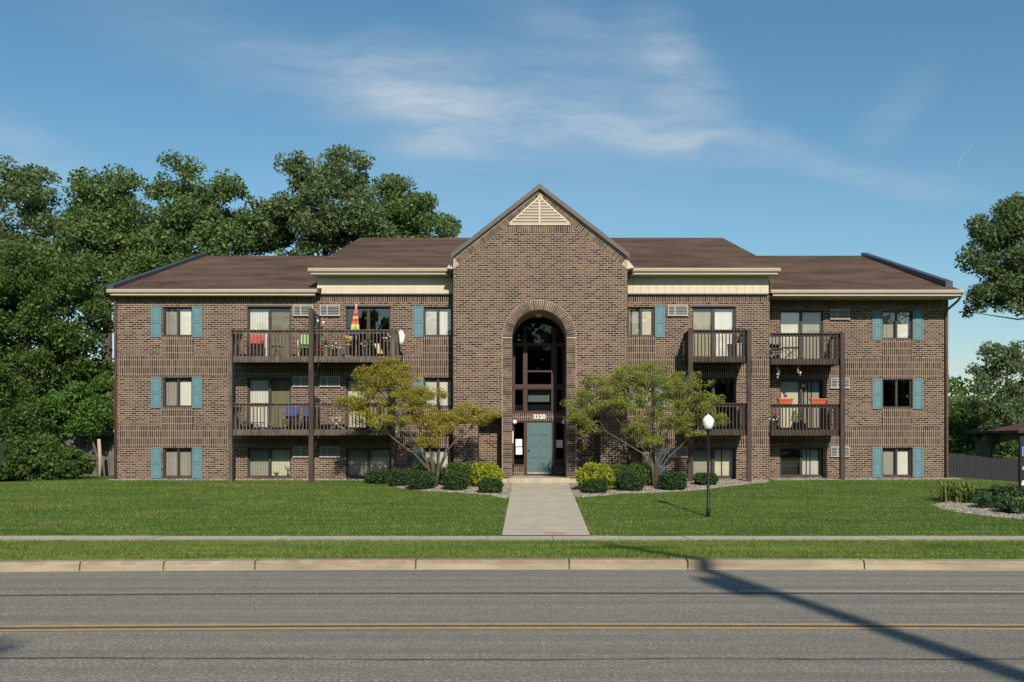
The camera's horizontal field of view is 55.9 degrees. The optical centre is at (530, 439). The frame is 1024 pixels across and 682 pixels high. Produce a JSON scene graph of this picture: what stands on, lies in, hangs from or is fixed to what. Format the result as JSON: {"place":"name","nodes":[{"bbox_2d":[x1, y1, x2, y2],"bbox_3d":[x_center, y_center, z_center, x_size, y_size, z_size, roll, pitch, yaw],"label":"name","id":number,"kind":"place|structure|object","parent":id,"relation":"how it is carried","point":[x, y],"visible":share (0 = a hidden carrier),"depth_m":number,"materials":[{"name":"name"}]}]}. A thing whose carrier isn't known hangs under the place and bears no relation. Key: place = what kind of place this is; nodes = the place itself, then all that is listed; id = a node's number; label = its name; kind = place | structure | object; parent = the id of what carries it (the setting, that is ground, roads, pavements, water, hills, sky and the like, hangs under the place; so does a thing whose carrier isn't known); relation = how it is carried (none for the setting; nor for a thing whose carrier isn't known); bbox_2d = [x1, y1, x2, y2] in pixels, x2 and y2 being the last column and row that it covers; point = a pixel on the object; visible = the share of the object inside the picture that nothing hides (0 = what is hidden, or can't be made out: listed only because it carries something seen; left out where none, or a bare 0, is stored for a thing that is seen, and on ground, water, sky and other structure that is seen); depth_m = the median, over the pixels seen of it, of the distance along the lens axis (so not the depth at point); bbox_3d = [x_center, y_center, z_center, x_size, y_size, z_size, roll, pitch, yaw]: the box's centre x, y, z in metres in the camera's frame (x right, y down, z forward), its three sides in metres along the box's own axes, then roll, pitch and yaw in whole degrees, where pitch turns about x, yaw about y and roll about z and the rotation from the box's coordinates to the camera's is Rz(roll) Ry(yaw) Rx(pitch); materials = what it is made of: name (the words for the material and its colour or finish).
{"place":"outdoors","nodes":[
{"label":"outdoors","id":0,"kind":"place"},
{"bbox_2d":[360,340,367,355],"bbox_3d":[-6.245,-3.403,36.153,0.294,0.645,0.289,0,0,0],"label":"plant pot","id":1,"kind":"object","parent":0,"point":[364,347],"visible":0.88,"depth_m":36.09,"materials":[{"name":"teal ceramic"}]},
{"bbox_2d":[0,570,1023,681],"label":"road","id":2,"kind":"structure","parent":0,"point":[589,655],"depth_m":9.78,"materials":[{"name":"grey asphalt"}]},
{"bbox_2d":[0,623,1023,630],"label":"yellow centre lines","id":3,"kind":"object","parent":2,"relation":"on","point":[293,628],"visible":1,"depth_m":9.71,"materials":[{"name":"paint"}]},
{"bbox_2d":[0,592,1023,628],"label":"sealed pavement crack","id":4,"kind":"object","parent":2,"relation":"on","point":[514,592],"visible":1,"depth_m":11.77,"materials":[{"name":"black asphalt"}]},
{"bbox_2d":[8,569,1023,571],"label":"gutter edge","id":5,"kind":"object","parent":2,"relation":"on","point":[510,569],"visible":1,"depth_m":14.01,"materials":[{"name":"concrete"}]},
{"bbox_2d":[11,657,1023,659],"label":"road crack","id":6,"kind":"object","parent":2,"relation":"on","point":[513,659],"visible":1,"depth_m":8.32,"materials":[{"name":"black asphalt"}]},
{"bbox_2d":[788,591,1023,591],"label":"white edge line","id":7,"kind":"object","parent":2,"relation":"on","point":[905,591],"visible":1,"depth_m":12.00,"materials":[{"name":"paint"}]},
{"bbox_2d":[0,475,1023,570],"bbox_3d":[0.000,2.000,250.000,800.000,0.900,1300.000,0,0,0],"label":"ground","id":8,"kind":"structure","parent":0,"point":[483,519],"depth_m":26.41,"materials":[{"name":"green plant"}]},
{"bbox_2d":[0,430,28,480],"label":"leafy bush","id":9,"kind":"object","parent":8,"relation":"on","point":[7,445],"visible":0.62,"depth_m":38.16,"materials":[{"name":"green plant"}]},
{"bbox_2d":[0,356,63,441],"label":"tree","id":10,"kind":"object","parent":8,"relation":"on","point":[26,413],"visible":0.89,"depth_m":40.56,"materials":[{"name":"green plant"}]},
{"bbox_2d":[7,434,68,480],"bbox_3d":[-19.626,0.738,38.671,2.468,1.952,2.309,0,0,0],"label":"leafy bush","id":11,"kind":"object","parent":8,"relation":"on","point":[35,452],"visible":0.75,"depth_m":38.04,"materials":[{"name":"green plant"}]},
{"bbox_2d":[0,155,102,433],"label":"tree","id":12,"kind":"object","parent":8,"relation":"on","point":[24,184],"visible":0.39,"depth_m":59.00,"materials":[{"name":"green plant"}]},
{"bbox_2d":[0,239,113,433],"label":"tree","id":13,"kind":"object","parent":8,"relation":"on","point":[32,302],"visible":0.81,"depth_m":44.92,"materials":[{"name":"green plant"}]},
{"bbox_2d":[40,446,96,479],"bbox_3d":[-18.595,0.955,38.606,2.100,1.380,2.310,0,0,0],"label":"leafy bush","id":14,"kind":"object","parent":8,"relation":"on","point":[70,462],"visible":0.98,"depth_m":38.12,"materials":[{"name":"green plant"}]},
{"bbox_2d":[26,435,113,475],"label":"board fence","id":15,"kind":"object","parent":8,"relation":"on","point":[107,445],"visible":0.2,"depth_m":42.31,"materials":[{"name":"grey wood"}]},
{"bbox_2d":[36,372,113,475],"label":"tree","id":16,"kind":"object","parent":8,"relation":"on","point":[83,407],"visible":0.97,"depth_m":41.06,"materials":[{"name":"green plant"}]},
{"bbox_2d":[31,162,156,435],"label":"tree","id":17,"kind":"object","parent":8,"relation":"on","point":[99,226],"visible":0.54,"depth_m":56.83,"materials":[{"name":"green plant"}]},
{"bbox_2d":[97,439,101,476],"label":"wooden post","id":18,"kind":"object","parent":8,"relation":"on","point":[99,458],"visible":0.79,"depth_m":40.94,"materials":[{"name":"beige wood"}]},
{"bbox_2d":[99,149,281,305],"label":"tree","id":19,"kind":"object","parent":8,"relation":"on","point":[179,229],"visible":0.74,"depth_m":55.75,"materials":[{"name":"green plant"}]},
{"bbox_2d":[108,479,363,479],"bbox_3d":[-10.850,1.535,36.700,10.700,0.044,0.500,0,0,0],"label":"gravel bed","id":20,"kind":"object","parent":8,"relation":"on","point":[234,479],"visible":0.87,"depth_m":36.62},
{"bbox_2d":[234,143,414,255],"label":"tree","id":21,"kind":"object","parent":8,"relation":"on","point":[323,228],"visible":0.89,"depth_m":56.91,"materials":[{"name":"green plant"}]},
{"bbox_2d":[346,172,461,241],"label":"tree","id":22,"kind":"object","parent":8,"relation":"on","point":[409,211],"visible":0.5,"depth_m":58.17,"materials":[{"name":"green plant"}]},
{"bbox_2d":[385,480,511,498],"bbox_3d":[-2.541,1.690,34.227,7.918,0.355,3.942,0,0,40],"label":"gravel bed","id":23,"kind":"object","parent":8,"relation":"on","point":[505,492],"visible":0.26,"depth_m":32.74,"materials":[{"name":"grey gravel"}]},
{"bbox_2d":[363,468,391,483],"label":"boxwood","id":24,"kind":"object","parent":23,"relation":"on","point":[379,476],"visible":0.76,"depth_m":34.94,"materials":[{"name":"green plant"}]},
{"bbox_2d":[387,468,411,485],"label":"boxwood","id":25,"kind":"object","parent":23,"relation":"on","point":[398,476],"visible":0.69,"depth_m":34.00,"materials":[{"name":"green plant"}]},
{"bbox_2d":[329,355,502,485],"bbox_3d":[-3.974,-0.614,33.897,6.032,4.668,2.012,0,0,0],"label":"ornamental tree","id":26,"kind":"object","parent":23,"relation":"on","point":[430,422],"visible":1,"depth_m":33.67,"materials":[{"name":"green plant"}]},
{"bbox_2d":[404,469,437,488],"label":"boxwood","id":27,"kind":"object","parent":23,"relation":"on","point":[420,479],"visible":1,"depth_m":32.86,"materials":[{"name":"green plant"}]},
{"bbox_2d":[411,461,441,482],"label":"green shrub","id":28,"kind":"object","parent":23,"relation":"on","point":[419,466],"visible":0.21,"depth_m":34.44,"materials":[{"name":"green plant"}]},
{"bbox_2d":[442,470,469,489],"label":"boxwood","id":29,"kind":"object","parent":23,"relation":"on","point":[456,480],"visible":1,"depth_m":32.57,"materials":[{"name":"green plant"}]},
{"bbox_2d":[440,461,474,485],"bbox_3d":[-2.524,1.235,34.099,1.429,0.987,1.331,0,0,0],"label":"green shrub","id":30,"kind":"object","parent":23,"relation":"on","point":[465,466],"visible":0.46,"depth_m":33.80,"materials":[{"name":"green plant"}]},
{"bbox_2d":[467,461,504,486],"bbox_3d":[-1.688,1.248,34.140,1.545,0.975,1.478,0,0,0],"label":"golden shrub","id":31,"kind":"object","parent":23,"relation":"on","point":[481,470],"visible":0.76,"depth_m":33.73,"materials":[{"name":"yellow plant"}]},
{"bbox_2d":[477,477,503,492],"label":"boxwood","id":32,"kind":"object","parent":23,"relation":"on","point":[489,485],"visible":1,"depth_m":31.60,"materials":[{"name":"green plant"}]},
{"bbox_2d":[0,538,1023,560],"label":"verge grass","id":33,"kind":"structure","parent":8,"relation":"on","point":[670,551],"depth_m":17.13,"materials":[{"name":"green plant"}]},
{"bbox_2d":[0,558,1023,571],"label":"curb","id":34,"kind":"structure","parent":8,"relation":"on","point":[509,563],"depth_m":14.04,"materials":[{"name":"concrete"}]},
{"bbox_2d":[14,371,1023,452],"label":"distant woods","id":35,"kind":"object","parent":8,"relation":"on","point":[961,390],"visible":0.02,"depth_m":107.17,"materials":[{"name":"green plant"}]},
{"bbox_2d":[106,183,964,482],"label":"apartment building","id":36,"kind":"structure","parent":8,"relation":"on","point":[530,309],"depth_m":37.00,"materials":[{"name":"brick"}]},
{"bbox_2d":[164,448,191,476],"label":"window","id":37,"kind":"structure","parent":36,"relation":"in","point":[177,461],"depth_m":37.23,"materials":[{"name":"clear glass"}]},
{"bbox_2d":[164,378,191,406],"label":"window","id":38,"kind":"structure","parent":36,"relation":"in","point":[177,391],"depth_m":37.22,"materials":[{"name":"glass"}]},
{"bbox_2d":[164,307,191,335],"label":"window","id":39,"kind":"structure","parent":36,"relation":"in","point":[177,320],"depth_m":37.22,"materials":[{"name":"glass"}]},
{"bbox_2d":[245,334,263,355],"bbox_3d":[-10.376,-3.534,36.315,0.600,0.898,0.570,0,0,0],"label":"folding chair","id":40,"kind":"object","parent":36,"relation":"on","point":[262,340],"visible":0.64,"depth_m":36.50,"materials":[{"name":"red fabric"}]},
{"bbox_2d":[246,446,291,476],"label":"window","id":41,"kind":"structure","parent":36,"relation":"in","point":[263,461],"depth_m":37.22,"materials":[{"name":"clear glass"}]},
{"bbox_2d":[246,376,291,428],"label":"sliding door","id":42,"kind":"structure","parent":36,"relation":"in","point":[261,389],"depth_m":37.22,"materials":[{"name":"glass"}]},
{"bbox_2d":[246,305,291,355],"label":"sliding door","id":43,"kind":"structure","parent":36,"relation":"in","point":[260,317],"depth_m":37.22,"materials":[{"name":"glass"}]},
{"bbox_2d":[282,407,298,428],"bbox_3d":[-9.059,-0.814,36.365,0.550,0.898,0.570,0,0,0],"label":"folding chair","id":44,"kind":"object","parent":36,"relation":"on","point":[290,413],"visible":0.59,"depth_m":36.56,"materials":[{"name":"blue fabric"}]},
{"bbox_2d":[297,334,308,355],"bbox_3d":[-8.513,-3.534,36.365,0.470,0.898,0.570,0,0,0],"label":"folding chair","id":45,"kind":"object","parent":36,"relation":"on","point":[304,342],"visible":0.45,"depth_m":36.54,"materials":[{"name":"plastic"}]},
{"bbox_2d":[300,407,308,426],"bbox_3d":[-8.449,-0.814,36.365,0.470,0.898,0.570,0,0,0],"label":"folding chair","id":46,"kind":"object","parent":36,"relation":"on","point":[305,415],"visible":0.28,"depth_m":36.55,"materials":[{"name":"blue fabric"}]},
{"bbox_2d":[329,343,337,355],"bbox_3d":[-7.348,-3.355,36.151,0.324,0.548,0.300,0,0,-45],"label":"plant pot","id":47,"kind":"object","parent":36,"relation":"on","point":[336,345],"visible":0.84,"depth_m":36.09,"materials":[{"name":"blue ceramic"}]},
{"bbox_2d":[350,304,359,355],"bbox_3d":[-6.639,-4.082,36.350,0.363,2.002,0.223,0,0,0],"label":"closed umbrella","id":48,"kind":"object","parent":36,"relation":"on","point":[355,324],"visible":0.83,"depth_m":36.31,"materials":[{"name":"multicoloured fabric"}]},
{"bbox_2d":[345,376,389,428],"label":"sliding door","id":49,"kind":"structure","parent":36,"relation":"in","point":[350,381],"depth_m":37.22,"materials":[{"name":"glass"}]},
{"bbox_2d":[345,446,390,476],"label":"window","id":50,"kind":"structure","parent":36,"relation":"in","point":[359,459],"depth_m":37.23,"materials":[{"name":"clear glass"}]},
{"bbox_2d":[345,305,390,355],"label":"sliding door","id":51,"kind":"structure","parent":36,"relation":"in","point":[370,317],"depth_m":39.57,"materials":[{"name":"black glass"}]},
{"bbox_2d":[395,407,399,437],"bbox_3d":[-4.943,-0.637,35.790,0.190,1.211,0.220,0,0,0],"label":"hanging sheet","id":52,"kind":"object","parent":36,"relation":"hanging from","point":[396,425],"visible":0.45,"depth_m":35.68,"materials":[{"name":"grey fabric"}]},
{"bbox_2d":[399,330,404,345],"bbox_3d":[-4.817,-3.783,36.050,0.231,0.579,0.231,0,0,-45],"label":"satellite dish","id":53,"kind":"object","parent":36,"relation":"hanging from","point":[401,337],"visible":1,"depth_m":35.97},
{"bbox_2d":[424,448,451,470],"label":"window","id":54,"kind":"structure","parent":36,"relation":"in","point":[434,451],"depth_m":37.22,"materials":[{"name":"clear glass"}]},
{"bbox_2d":[424,378,451,406],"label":"window","id":55,"kind":"structure","parent":36,"relation":"in","point":[445,383],"depth_m":37.22,"materials":[{"name":"glass"}]},
{"bbox_2d":[424,307,451,335],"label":"window","id":56,"kind":"structure","parent":36,"relation":"in","point":[437,320],"depth_m":37.22,"materials":[{"name":"glass"}]},
{"bbox_2d":[516,447,521,454],"bbox_3d":[-0.458,0.460,37.763,0.250,0.284,0.003,0,0,0],"label":"paper notice","id":57,"kind":"object","parent":36,"relation":"attached to","point":[518,450],"visible":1,"depth_m":37.76,"materials":[{"name":"white paper"}]},
{"bbox_2d":[526,423,551,475],"bbox_3d":[0.334,0.394,37.725,1.003,2.072,0.170,0,0,0],"label":"entrance door","id":58,"kind":"structure","parent":36,"relation":"in","point":[539,435],"depth_m":37.73,"materials":[{"name":"teal paint"}]},
{"bbox_2d":[556,440,562,447],"bbox_3d":[1.120,0.184,37.763,0.250,0.301,0.003,0,0,0],"label":"paper notice","id":59,"kind":"object","parent":36,"relation":"attached to","point":[559,443],"visible":1,"depth_m":37.76,"materials":[{"name":"white paper"}]},
{"bbox_2d":[628,448,653,466],"bbox_3d":[4.235,0.905,37.158,1.025,1.130,0.177,0,0,0],"label":"window","id":60,"kind":"structure","parent":36,"relation":"in","point":[633,455],"depth_m":37.23,"materials":[{"name":"clear glass"}]},
{"bbox_2d":[628,307,653,335],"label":"window","id":61,"kind":"structure","parent":36,"relation":"in","point":[640,319],"depth_m":37.23,"materials":[{"name":"glass"}]},
{"bbox_2d":[629,379,653,406],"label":"window","id":62,"kind":"structure","parent":36,"relation":"in","point":[635,400],"depth_m":37.23,"materials":[{"name":"brown metal"}]},
{"bbox_2d":[691,305,736,355],"bbox_3d":[7.023,-4.128,37.109,1.730,2.035,0.279,0,0,0],"label":"sliding door","id":63,"kind":"structure","parent":36,"relation":"in","point":[704,317],"depth_m":37.23,"materials":[{"name":"glass"}]},
{"bbox_2d":[693,446,736,476],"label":"window","id":64,"kind":"structure","parent":36,"relation":"in","point":[722,458],"depth_m":37.23,"materials":[{"name":"clear glass"}]},
{"bbox_2d":[693,376,736,428],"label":"sliding door","id":65,"kind":"structure","parent":36,"relation":"in","point":[725,385],"depth_m":39.57,"materials":[{"name":"black glass"}]},
{"bbox_2d":[769,415,777,429],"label":"potted plant","id":66,"kind":"object","parent":36,"relation":"on","point":[770,418],"visible":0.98,"depth_m":37.01,"materials":[{"name":"grey plant"}]},
{"bbox_2d":[777,398,793,403],"bbox_3d":[9.734,-1.446,36.895,0.601,0.205,0.280,0,0,0],"label":"planter box","id":67,"kind":"object","parent":36,"relation":"on","point":[785,400],"visible":1,"depth_m":36.79,"materials":[{"name":"orange plastic"}]},
{"bbox_2d":[790,411,801,429],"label":"potted plant","id":68,"kind":"object","parent":36,"relation":"on","point":[794,420],"visible":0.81,"depth_m":37.22,"materials":[{"name":"green plant"}]},
{"bbox_2d":[779,446,823,475],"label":"window","id":69,"kind":"structure","parent":36,"relation":"in","point":[794,460],"depth_m":38.33,"materials":[{"name":"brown glass"}]},
{"bbox_2d":[779,378,823,428],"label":"sliding door","id":70,"kind":"structure","parent":36,"relation":"in","point":[801,391],"depth_m":38.33,"materials":[{"name":"glass"}]},
{"bbox_2d":[779,309,823,358],"bbox_3d":[10.705,-4.128,38.208,1.780,2.035,0.276,0,0,0],"label":"sliding door","id":71,"kind":"structure","parent":36,"relation":"in","point":[791,320],"depth_m":38.32,"materials":[{"name":"glass"}]},
{"bbox_2d":[809,398,826,403],"bbox_3d":[10.991,-1.446,36.895,0.634,0.205,0.280,0,0,0],"label":"planter box","id":72,"kind":"object","parent":36,"relation":"on","point":[817,400],"visible":1,"depth_m":36.80,"materials":[{"name":"orange plastic"}]},
{"bbox_2d":[882,448,911,475],"bbox_3d":[14.481,0.905,38.258,1.180,1.130,0.176,0,0,0],"label":"window","id":73,"kind":"structure","parent":36,"relation":"in","point":[895,461],"depth_m":38.33,"materials":[{"name":"clear glass"}]},
{"bbox_2d":[882,380,911,407],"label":"window","id":74,"kind":"structure","parent":36,"relation":"in","point":[895,393],"depth_m":39.86,"materials":[{"name":"black glass"}]},
{"bbox_2d":[882,311,911,338],"bbox_3d":[14.481,-4.515,38.259,1.180,1.130,0.178,0,0,0],"label":"window","id":75,"kind":"structure","parent":36,"relation":"in","point":[895,324],"depth_m":38.33,"materials":[{"name":"brown glass"}]},
{"bbox_2d":[502,483,589,534],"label":"entrance walk","id":76,"kind":"structure","parent":8,"relation":"on","point":[537,508],"depth_m":26.84,"materials":[{"name":"concrete"}]},
{"bbox_2d":[569,479,768,496],"bbox_3d":[4.571,1.678,34.716,9.877,0.331,4.545,0,0,-36],"label":"gravel bed","id":77,"kind":"object","parent":8,"relation":"on","point":[578,492],"visible":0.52,"depth_m":33.22,"materials":[{"name":"grey gravel"}]},
{"bbox_2d":[581,478,608,492],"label":"boxwood","id":78,"kind":"object","parent":77,"relation":"on","point":[593,485],"visible":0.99,"depth_m":31.61,"materials":[{"name":"green plant"}]},
{"bbox_2d":[575,461,615,489],"bbox_3d":[2.194,1.265,32.730,1.492,1.069,1.451,0,0,0],"label":"golden shrub","id":79,"kind":"object","parent":77,"relation":"on","point":[590,470],"visible":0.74,"depth_m":32.40,"materials":[{"name":"yellow plant"}]},
{"bbox_2d":[610,462,626,485],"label":"green shrub","id":80,"kind":"object","parent":77,"relation":"on","point":[618,467],"visible":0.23,"depth_m":34.09,"materials":[{"name":"green plant"}]},
{"bbox_2d":[614,469,646,490],"bbox_3d":[3.303,1.399,32.648,1.228,0.745,1.144,0,0,0],"label":"boxwood","id":81,"kind":"object","parent":77,"relation":"on","point":[626,480],"visible":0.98,"depth_m":32.33,"materials":[{"name":"green plant"}]},
{"bbox_2d":[626,461,654,485],"bbox_3d":[3.905,1.238,34.399,1.371,0.930,1.380,0,0,0],"label":"green shrub","id":82,"kind":"object","parent":77,"relation":"on","point":[644,469],"visible":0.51,"depth_m":34.04,"materials":[{"name":"green plant"}]},
{"bbox_2d":[560,360,731,486],"bbox_3d":[4.033,-0.523,33.883,6.031,4.481,2.055,0,0,0],"label":"ornamental tree","id":83,"kind":"object","parent":77,"relation":"on","point":[635,377],"visible":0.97,"depth_m":33.73,"materials":[{"name":"green plant"}]},
{"bbox_2d":[656,470,687,489],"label":"boxwood","id":84,"kind":"object","parent":77,"relation":"on","point":[673,480],"visible":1,"depth_m":32.58,"materials":[{"name":"green plant"}]},
{"bbox_2d":[692,472,719,484],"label":"boxwood","id":85,"kind":"object","parent":77,"relation":"on","point":[699,478],"visible":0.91,"depth_m":34.31,"materials":[{"name":"green plant"}]},
{"bbox_2d":[702,414,713,516],"bbox_3d":[4.768,0.729,25.900,0.316,2.820,0.316,0,0,0],"label":"lamp post","id":86,"kind":"object","parent":8,"relation":"on","point":[708,421],"visible":0.94,"depth_m":25.86,"materials":[{"name":"black metal"}]},
{"bbox_2d":[770,478,959,479],"bbox_3d":[13.000,1.536,37.200,7.600,0.047,1.600,0,0,0],"label":"gravel bed","id":87,"kind":"object","parent":8,"relation":"on","point":[854,478],"visible":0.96,"depth_m":37.20,"materials":[{"name":"grey gravel"}]},
{"bbox_2d":[925,480,981,502],"bbox_3d":[12.899,1.593,29.434,1.993,0.632,1.444,0,0,-19],"label":"daylily clump","id":88,"kind":"object","parent":8,"relation":"on","point":[950,491],"visible":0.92,"depth_m":29.29,"materials":[{"name":"green plant"}]},
{"bbox_2d":[955,487,988,502],"bbox_3d":[13.391,1.785,29.316,1.062,0.762,1.008,0,0,24],"label":"juniper","id":89,"kind":"object","parent":8,"relation":"on","point":[970,497],"visible":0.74,"depth_m":29.05,"materials":[{"name":"green plant"}]},
{"bbox_2d":[932,502,1023,518],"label":"gravel bed","id":90,"kind":"object","parent":8,"relation":"on","point":[966,508],"visible":0.69,"depth_m":27.23,"materials":[{"name":"grey gravel"}]},
{"bbox_2d":[973,492,1015,507],"bbox_3d":[13.316,1.877,27.743,1.168,0.733,0.919,0,0,19],"label":"juniper","id":91,"kind":"object","parent":90,"relation":"on","point":[985,501],"visible":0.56,"depth_m":27.61,"materials":[{"name":"green plant"}]},
{"bbox_2d":[993,498,1023,513],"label":"juniper","id":92,"kind":"object","parent":90,"relation":"on","point":[1007,505],"visible":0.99,"depth_m":26.46,"materials":[{"name":"green plant"}]},
{"bbox_2d":[948,453,1017,481],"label":"board fence","id":93,"kind":"object","parent":8,"relation":"on","point":[978,467],"visible":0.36,"depth_m":43.29,"materials":[{"name":"grey wood"}]},
{"bbox_2d":[948,393,1022,455],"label":"tree","id":94,"kind":"object","parent":8,"relation":"on","point":[959,420],"visible":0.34,"depth_m":71.06,"materials":[{"name":"green plant"}]},
{"bbox_2d":[953,191,1023,319],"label":"tree","id":95,"kind":"object","parent":8,"relation":"on","point":[1002,285],"visible":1,"depth_m":41.03,"materials":[{"name":"green plant"}]},
{"bbox_2d":[961,419,1023,457],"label":"neighbouring house","id":96,"kind":"structure","parent":8,"relation":"on","point":[1009,432],"depth_m":62.81,"materials":[{"name":"brick"}]},
{"bbox_2d":[983,441,991,457],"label":"window","id":97,"kind":"structure","parent":96,"relation":"in","point":[987,451],"depth_m":64.09,"materials":[{"name":"brown glass"}]},
{"bbox_2d":[964,339,1023,448],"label":"tree","id":98,"kind":"object","parent":8,"relation":"on","point":[1003,409],"visible":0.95,"depth_m":63.54,"materials":[{"name":"green plant"}]},
{"bbox_2d":[993,439,1017,458],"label":"leafy bush","id":99,"kind":"object","parent":8,"relation":"on","point":[1008,449],"visible":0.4,"depth_m":56.61,"materials":[{"name":"green plant"}]},
{"bbox_2d":[989,482,1023,498],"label":"juniper","id":100,"kind":"object","parent":8,"relation":"on","point":[1014,491],"visible":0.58,"depth_m":29.69,"materials":[{"name":"green plant"}]},
{"bbox_2d":[1018,437,1023,495],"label":"property sign","id":101,"kind":"object","parent":8,"relation":"on","point":[1020,463],"visible":0.98,"depth_m":30.50,"materials":[{"name":"black metal"}]},
{"bbox_2d":[0,536,1023,540],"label":"sidewalk","id":102,"kind":"structure","parent":0,"point":[493,538],"depth_m":21.75,"materials":[{"name":"concrete"}]},
{"bbox_2d":[0,0,1023,431],"label":"sky","id":103,"kind":"structure","parent":0,"point":[878,128],"materials":[{"name":"blue"}]},
{"bbox_2d":[727,344,735,355],"bbox_3d":[7.565,-3.326,36.300,0.320,0.490,0.320,0,0,0],"label":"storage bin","id":104,"kind":"object","parent":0,"point":[731,349],"visible":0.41,"depth_m":36.17,"materials":[{"name":"grey plastic"}]},
{"bbox_2d":[737,343,745,355],"bbox_3d":[7.902,-3.336,36.300,0.400,0.510,0.400,0,0,0],"label":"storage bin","id":105,"kind":"object","parent":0,"point":[741,349],"visible":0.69,"depth_m":36.13,"materials":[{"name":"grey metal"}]},
{"bbox_2d":[770,337,781,357],"bbox_3d":[9.466,-3.534,37.315,0.430,0.898,0.570,0,0,0],"label":"folding chair","id":106,"kind":"object","parent":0,"point":[774,345],"visible":0.52,"depth_m":37.50,"materials":[{"name":"black metal"}]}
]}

